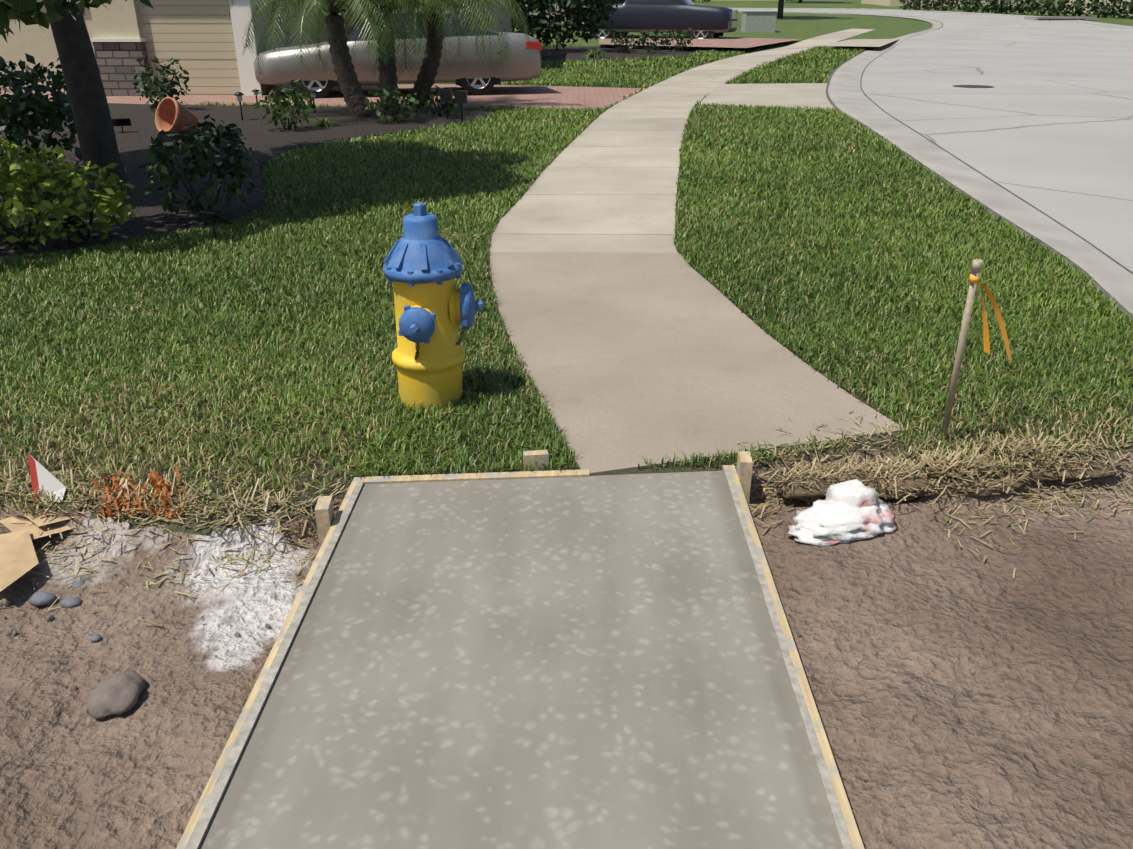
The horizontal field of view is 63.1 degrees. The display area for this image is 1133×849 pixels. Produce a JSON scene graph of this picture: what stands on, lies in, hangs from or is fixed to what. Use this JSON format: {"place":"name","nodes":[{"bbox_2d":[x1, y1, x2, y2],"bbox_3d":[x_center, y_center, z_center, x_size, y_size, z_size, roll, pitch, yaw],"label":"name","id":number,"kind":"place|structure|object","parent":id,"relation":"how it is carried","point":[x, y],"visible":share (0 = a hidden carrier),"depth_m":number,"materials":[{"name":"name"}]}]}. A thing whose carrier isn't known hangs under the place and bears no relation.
{"place":"outdoors","nodes":[
{"label":"outdoors","id":0,"kind":"place"},
{"bbox_2d":[4,84,645,109],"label":"driveway","id":1,"kind":"structure","parent":0,"point":[545,96],"depth_m":16.57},
{"bbox_2d":[254,9,541,97],"bbox_3d":[-3.127,-6.960,17.209,5.112,1.463,1.954,-5,25,-11],"label":"silver sedan","id":2,"kind":"object","parent":1,"relation":"on","point":[525,64],"visible":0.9,"depth_m":16.50,"materials":[{"name":"grey paint"}]},
{"bbox_2d":[0,0,1132,848],"bbox_3d":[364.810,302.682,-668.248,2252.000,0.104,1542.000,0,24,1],"label":"ground","id":3,"kind":"structure","parent":0,"point":[896,640],"depth_m":2.51,"materials":[{"name":"brown soil"}]},
{"bbox_2d":[0,91,64,175],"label":"shrub stems","id":4,"kind":"object","parent":3,"relation":"on","point":[23,127],"visible":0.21,"depth_m":8.09,"materials":[{"name":"brown plant"}]},
{"bbox_2d":[0,510,74,591],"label":"cardboard scraps","id":5,"kind":"object","parent":3,"relation":"on","point":[18,558],"visible":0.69,"depth_m":2.80,"materials":[{"name":"beige cardboard"}]},
{"bbox_2d":[29,591,56,605],"bbox_3d":[-1.486,0.492,2.623,0.065,0.034,0.056,12,27,25],"label":"stone","id":6,"kind":"object","parent":3,"relation":"on","point":[39,598],"visible":0.96,"depth_m":2.61,"materials":[{"name":"grey stone"}]},
{"bbox_2d":[28,454,65,501],"bbox_3d":[-1.677,0.171,2.974,0.122,0.165,0.015,4,25,10],"label":"marker flag","id":7,"kind":"object","parent":3,"relation":"on","point":[40,474],"visible":0.9,"depth_m":2.98,"materials":[{"name":"white plastic"}]},
{"bbox_2d":[60,597,81,607],"bbox_3d":[-1.400,0.503,2.610,0.056,0.028,0.042,-9,26,-20],"label":"stone","id":8,"kind":"object","parent":3,"relation":"on","point":[71,602],"visible":1,"depth_m":2.60,"materials":[{"name":"grey stone"}]},
{"bbox_2d":[72,581,84,587],"bbox_3d":[-1.426,0.468,2.697,0.037,0.018,0.032,0,24,1],"label":"stone","id":9,"kind":"object","parent":3,"relation":"on","point":[75,584],"visible":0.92,"depth_m":2.69,"materials":[{"name":"grey stone"}]},
{"bbox_2d":[90,634,100,641],"bbox_3d":[-1.261,0.571,2.473,0.031,0.016,0.026,0,24,1],"label":"stone","id":10,"kind":"object","parent":3,"relation":"on","point":[95,637],"visible":1,"depth_m":2.46,"materials":[{"name":"grey stone"}]},
{"bbox_2d":[85,670,145,718],"bbox_3d":[-1.097,0.649,2.248,0.123,0.061,0.157,0,24,1],"label":"rock","id":11,"kind":"object","parent":3,"relation":"on","point":[117,693],"visible":1,"depth_m":2.21,"materials":[{"name":"grey stone"}]},
{"bbox_2d":[0,103,494,260],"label":"mulch bed","id":12,"kind":"object","parent":3,"relation":"on","point":[263,140],"visible":0.46,"depth_m":10.19,"materials":[{"name":"brown soil"}]},
{"bbox_2d":[0,137,41,220],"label":"yellow shrub","id":13,"kind":"object","parent":12,"relation":"on","point":[4,146],"visible":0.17,"depth_m":6.43,"materials":[{"name":"green plant"}]},
{"bbox_2d":[0,173,55,248],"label":"shrub stems","id":14,"kind":"object","parent":12,"relation":"on","point":[22,244],"visible":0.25,"depth_m":6.04,"materials":[{"name":"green plant"}]},
{"bbox_2d":[0,53,82,178],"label":"dark shrub","id":15,"kind":"object","parent":12,"relation":"on","point":[28,100],"visible":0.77,"depth_m":8.00,"materials":[{"name":"green plant"}]},
{"bbox_2d":[0,143,90,250],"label":"yellow shrub","id":16,"kind":"object","parent":12,"relation":"on","point":[9,215],"visible":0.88,"depth_m":5.89,"materials":[{"name":"green plant"}]},
{"bbox_2d":[38,186,97,239],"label":"shrub stems","id":17,"kind":"object","parent":12,"relation":"on","point":[80,234],"visible":0.48,"depth_m":6.19,"materials":[{"name":"brown plant"}]},
{"bbox_2d":[0,0,153,199],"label":"tree","id":18,"kind":"object","parent":12,"relation":"on","point":[95,131],"depth_m":7.21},
{"bbox_2d":[22,160,137,242],"bbox_3d":[-3.250,-1.497,6.186,0.732,0.532,0.714,0,24,1],"label":"yellow shrub","id":19,"kind":"object","parent":12,"relation":"on","point":[117,206],"visible":0.88,"depth_m":6.08,"materials":[{"name":"green plant"}]},
{"bbox_2d":[132,55,190,109],"bbox_3d":[-6.127,-5.133,13.938,0.832,0.840,0.864,0,24,1],"label":"shrub","id":20,"kind":"object","parent":12,"relation":"on","point":[150,91],"depth_m":13.82,"materials":[{"name":"green plant"}]},
{"bbox_2d":[155,97,197,134],"bbox_3d":[-4.615,-3.655,10.941,0.430,0.443,0.450,16,29,32],"label":"terracotta pot","id":21,"kind":"object","parent":12,"relation":"on","point":[173,114],"visible":0.88,"depth_m":10.93,"materials":[{"name":"orange ceramic"}]},
{"bbox_2d":[137,114,257,220],"bbox_3d":[-2.685,-1.865,6.745,0.833,0.726,0.862,0,24,1],"label":"dark shrub","id":22,"kind":"object","parent":12,"relation":"on","point":[238,164],"visible":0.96,"depth_m":6.66,"materials":[{"name":"green plant"}]},
{"bbox_2d":[170,146,231,211],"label":"shrub stems","id":23,"kind":"object","parent":12,"relation":"on","point":[196,201],"visible":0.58,"depth_m":6.80,"materials":[{"name":"brown plant"}]},
{"bbox_2d":[48,89,467,246],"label":"landscape lights","id":24,"kind":"object","parent":12,"relation":"on","point":[446,95],"visible":0.69,"depth_m":11.39,"materials":[{"name":"grey metal"}]},
{"bbox_2d":[266,94,300,129],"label":"shrub stems","id":25,"kind":"object","parent":12,"relation":"on","point":[289,126],"visible":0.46,"depth_m":11.64,"materials":[{"name":"brown plant"}]},
{"bbox_2d":[254,79,315,128],"bbox_3d":[-3.507,-4.004,11.589,0.731,0.612,0.712,0,24,1],"label":"shrub","id":26,"kind":"object","parent":12,"relation":"on","point":[284,104],"visible":0.96,"depth_m":11.54,"materials":[{"name":"green plant"}]},
{"bbox_2d":[300,115,345,127],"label":"plant","id":27,"kind":"object","parent":12,"relation":"on","point":[324,122],"visible":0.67,"depth_m":12.06,"materials":[{"name":"green plant"}]},
{"bbox_2d":[365,82,421,122],"bbox_3d":[-2.344,-4.334,12.467,0.775,0.531,0.744,0,24,1],"label":"shrub","id":28,"kind":"object","parent":12,"relation":"on","point":[387,93],"visible":0.98,"depth_m":12.42,"materials":[{"name":"green plant"}]},
{"bbox_2d":[389,96,408,121],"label":"shrub stems","id":29,"kind":"object","parent":12,"relation":"on","point":[401,112],"visible":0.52,"depth_m":12.56,"materials":[{"name":"brown plant"}]},
{"bbox_2d":[429,94,448,116],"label":"shrub stems","id":30,"kind":"object","parent":12,"relation":"on","point":[438,107],"visible":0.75,"depth_m":13.19,"materials":[{"name":"brown plant"}]},
{"bbox_2d":[419,83,460,116],"bbox_3d":[-1.808,-4.635,13.190,0.629,0.460,0.606,0,24,1],"label":"shrub","id":31,"kind":"object","parent":12,"relation":"on","point":[424,100],"visible":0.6,"depth_m":13.16,"materials":[{"name":"green plant"}]},
{"bbox_2d":[0,0,511,95],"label":"house","id":32,"kind":"structure","parent":3,"relation":"on","point":[202,41],"depth_m":16.65,"materials":[{"name":"beige paint"}]},
{"bbox_2d":[229,0,531,116],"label":"palm","id":33,"kind":"object","parent":3,"relation":"on","point":[411,8],"depth_m":13.49,"materials":[{"name":"green plant"}]},
{"bbox_2d":[383,202,482,411],"bbox_3d":[-0.540,-0.466,3.622,0.362,0.795,0.335,-19,31,-36],"label":"fire hydrant","id":34,"kind":"object","parent":3,"relation":"on","point":[422,270],"visible":1,"depth_m":3.53,"materials":[{"name":"yellow metal"}]},
{"bbox_2d":[414,328,464,359],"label":"hydrant chains","id":35,"kind":"object","parent":34,"relation":"attached to","point":[417,349],"visible":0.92,"depth_m":3.58,"materials":[{"name":"grey metal"}]},
{"bbox_2d":[199,471,841,848],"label":"slab","id":36,"kind":"object","parent":3,"relation":"on","point":[593,662],"visible":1,"depth_m":2.16,"materials":[{"name":"concrete"}]},
{"bbox_2d":[176,450,864,848],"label":"slab forms","id":37,"kind":"object","parent":3,"relation":"on","point":[330,526],"visible":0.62,"depth_m":2.32,"materials":[{"name":"brown wood"}]},
{"bbox_2d":[511,0,541,33],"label":"shrub","id":38,"kind":"object","parent":3,"relation":"on","point":[520,26],"depth_m":37.69,"materials":[{"name":"green plant"}]},
{"bbox_2d":[540,47,550,56],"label":"shrub","id":39,"kind":"object","parent":3,"relation":"on","point":[544,55],"visible":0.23,"depth_m":29.98,"materials":[{"name":"green plant"}]},
{"bbox_2d":[536,0,570,50],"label":"shrub stems","id":40,"kind":"object","parent":3,"relation":"on","point":[556,25],"visible":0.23,"depth_m":33.12,"materials":[{"name":"brown plant"}]},
{"bbox_2d":[511,0,619,48],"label":"shrub","id":41,"kind":"object","parent":40,"relation":"attached to","point":[573,8],"visible":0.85,"depth_m":32.21,"materials":[{"name":"green plant"}]},
{"bbox_2d":[0,43,1132,517],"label":"grass","id":42,"kind":"structure","parent":3,"relation":"on","point":[458,159],"depth_m":4.95,"materials":[{"name":"green plant"}]},
{"bbox_2d":[0,407,1132,624],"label":"straw litter","id":43,"kind":"object","parent":3,"relation":"on","point":[137,491],"visible":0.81,"depth_m":3.10,"materials":[{"name":"beige plant"}]},
{"bbox_2d":[3,522,1131,833],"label":"pebbles","id":44,"kind":"object","parent":3,"relation":"on","point":[237,634],"visible":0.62,"depth_m":2.48,"materials":[{"name":"stone"}]},
{"bbox_2d":[540,46,694,63],"bbox_3d":[1.149,-13.109,32.566,7.322,0.067,14.370,0,24,1],"label":"mulch bed","id":45,"kind":"object","parent":3,"relation":"on","point":[569,53],"visible":0.42,"depth_m":31.74,"materials":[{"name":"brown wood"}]},
{"bbox_2d":[581,48,607,57],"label":"shrub","id":46,"kind":"object","parent":45,"relation":"on","point":[593,53],"visible":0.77,"depth_m":29.13,"materials":[{"name":"green plant"}]},
{"bbox_2d":[661,28,693,51],"bbox_3d":[3.994,-13.851,33.278,1.224,0.853,1.254,0,24,1],"label":"shrub","id":47,"kind":"object","parent":45,"relation":"on","point":[676,38],"depth_m":33.23,"materials":[{"name":"green plant"}]},
{"bbox_2d":[610,30,638,52],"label":"shrub","id":48,"kind":"object","parent":3,"relation":"on","point":[619,37],"depth_m":31.62,"materials":[{"name":"green plant"}]},
{"bbox_2d":[636,29,668,52],"bbox_3d":[2.941,-13.171,31.760,1.201,0.858,1.118,0,24,1],"label":"shrub","id":49,"kind":"object","parent":3,"relation":"on","point":[646,33],"depth_m":31.72,"materials":[{"name":"green plant"}]},
{"bbox_2d":[490,28,905,475],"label":"old sidewalk","id":50,"kind":"structure","parent":3,"relation":"on","point":[633,335],"depth_m":4.70,"materials":[{"name":"concrete"}]},
{"bbox_2d":[741,11,777,32],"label":"utility box","id":51,"kind":"object","parent":3,"relation":"on","point":[758,21],"visible":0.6,"depth_m":48.14,"materials":[{"name":"metal"}]},
{"bbox_2d":[699,83,832,109],"bbox_3d":[3.813,-6.212,17.320,2.234,0.001,5.977,6,25,12],"label":"apron","id":52,"kind":"object","parent":3,"relation":"on","point":[802,95],"visible":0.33,"depth_m":16.90,"materials":[{"name":"concrete"}]},
{"bbox_2d":[773,473,828,501],"bbox_3d":[0.818,0.211,3.155,0.215,0.079,0.150,0,24,1],"label":"sod lump","id":53,"kind":"object","parent":3,"relation":"on","point":[814,494],"visible":0.71,"depth_m":3.11,"materials":[{"name":"brown soil"}]},
{"bbox_2d":[521,0,1131,23],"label":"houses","id":54,"kind":"structure","parent":3,"relation":"on","point":[887,2],"depth_m":88.73,"materials":[{"name":"beige paint"}]},
{"bbox_2d":[792,499,897,540],"bbox_3d":[0.905,0.291,2.982,0.366,0.092,0.232,-6,25,-12],"label":"plastic bag","id":55,"kind":"object","parent":3,"relation":"on","point":[837,520],"visible":0.96,"depth_m":2.92,"materials":[{"name":"white plastic"}]},
{"bbox_2d":[787,524,850,545],"bbox_3d":[0.824,0.341,2.939,0.244,0.052,0.144,0,24,1],"label":"crumpled plastic bag","id":56,"kind":"object","parent":55,"relation":"attached to","point":[803,535],"visible":0.48,"depth_m":2.90,"materials":[{"name":"white plastic"}]},
{"bbox_2d":[825,479,879,507],"bbox_3d":[0.934,0.240,3.013,0.177,0.121,0.145,0,24,1],"label":"crumpled plastic bag","id":57,"kind":"object","parent":55,"relation":"attached to","point":[856,493],"visible":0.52,"depth_m":2.96,"materials":[{"name":"white plastic"}]},
{"bbox_2d":[817,39,898,46],"bbox_3d":[12.526,-16.204,39.105,2.355,0.001,10.849,9,26,20],"label":"apron","id":58,"kind":"object","parent":3,"relation":"on","point":[867,42],"visible":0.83,"depth_m":37.37,"materials":[{"name":"concrete"}]},
{"bbox_2d":[777,464,955,499],"bbox_3d":[1.038,0.196,3.195,0.638,0.071,0.217,0,24,1],"label":"sod lump","id":59,"kind":"object","parent":3,"relation":"on","point":[909,483],"visible":0.31,"depth_m":3.13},
{"bbox_2d":[917,476,1026,496],"bbox_3d":[1.325,0.194,3.195,0.543,0.052,0.200,0,24,1],"label":"sod lump","id":60,"kind":"object","parent":3,"relation":"on","point":[987,491],"visible":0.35,"depth_m":3.13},
{"bbox_2d":[940,259,1011,438],"bbox_3d":[1.436,-0.207,3.216,0.186,0.758,0.162,15,28,30],"label":"survey stake","id":61,"kind":"object","parent":3,"relation":"on","point":[974,277],"visible":0.92,"depth_m":3.17,"materials":[{"name":"wood"},{"name":"orange plastic ribbon"}]},
{"bbox_2d":[899,0,1132,18],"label":"hedge","id":62,"kind":"object","parent":3,"relation":"on","point":[1002,6],"visible":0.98,"depth_m":68.35,"materials":[{"name":"green plant"}]},
{"bbox_2d":[1018,456,1125,480],"bbox_3d":[1.651,0.147,3.300,0.663,0.057,0.197,0,24,1],"label":"sod lump","id":63,"kind":"object","parent":3,"relation":"on","point":[1074,474],"visible":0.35,"depth_m":3.25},
{"bbox_2d":[599,38,798,47],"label":"driveway","id":64,"kind":"structure","parent":0,"point":[734,42],"depth_m":37.86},
{"bbox_2d":[569,0,740,38],"bbox_3d":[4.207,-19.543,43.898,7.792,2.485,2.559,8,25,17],"label":"car","id":65,"kind":"object","parent":64,"relation":"on","point":[704,22],"visible":0.77,"depth_m":42.62,"materials":[{"name":"blue paint"}]},
{"bbox_2d":[777,0,783,18],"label":"tree trunk","id":66,"kind":"object","parent":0,"point":[780,9],"visible":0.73,"depth_m":63.55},
{"bbox_2d":[733,9,1132,271],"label":"road","id":67,"kind":"structure","parent":0,"point":[1044,124],"depth_m":15.38,"materials":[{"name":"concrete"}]},
{"bbox_2d":[730,8,1132,322],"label":"curb","id":68,"kind":"structure","parent":67,"relation":"on","point":[846,94],"depth_m":8.79,"materials":[{"name":"concrete"}]},
{"bbox_2d":[953,17,1096,87],"bbox_3d":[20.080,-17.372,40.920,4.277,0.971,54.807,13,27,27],"label":"manhole cover","id":69,"kind":"object","parent":67,"relation":"on","point":[1040,18],"visible":1,"depth_m":60.44,"materials":[{"name":"metal"}]}
]}

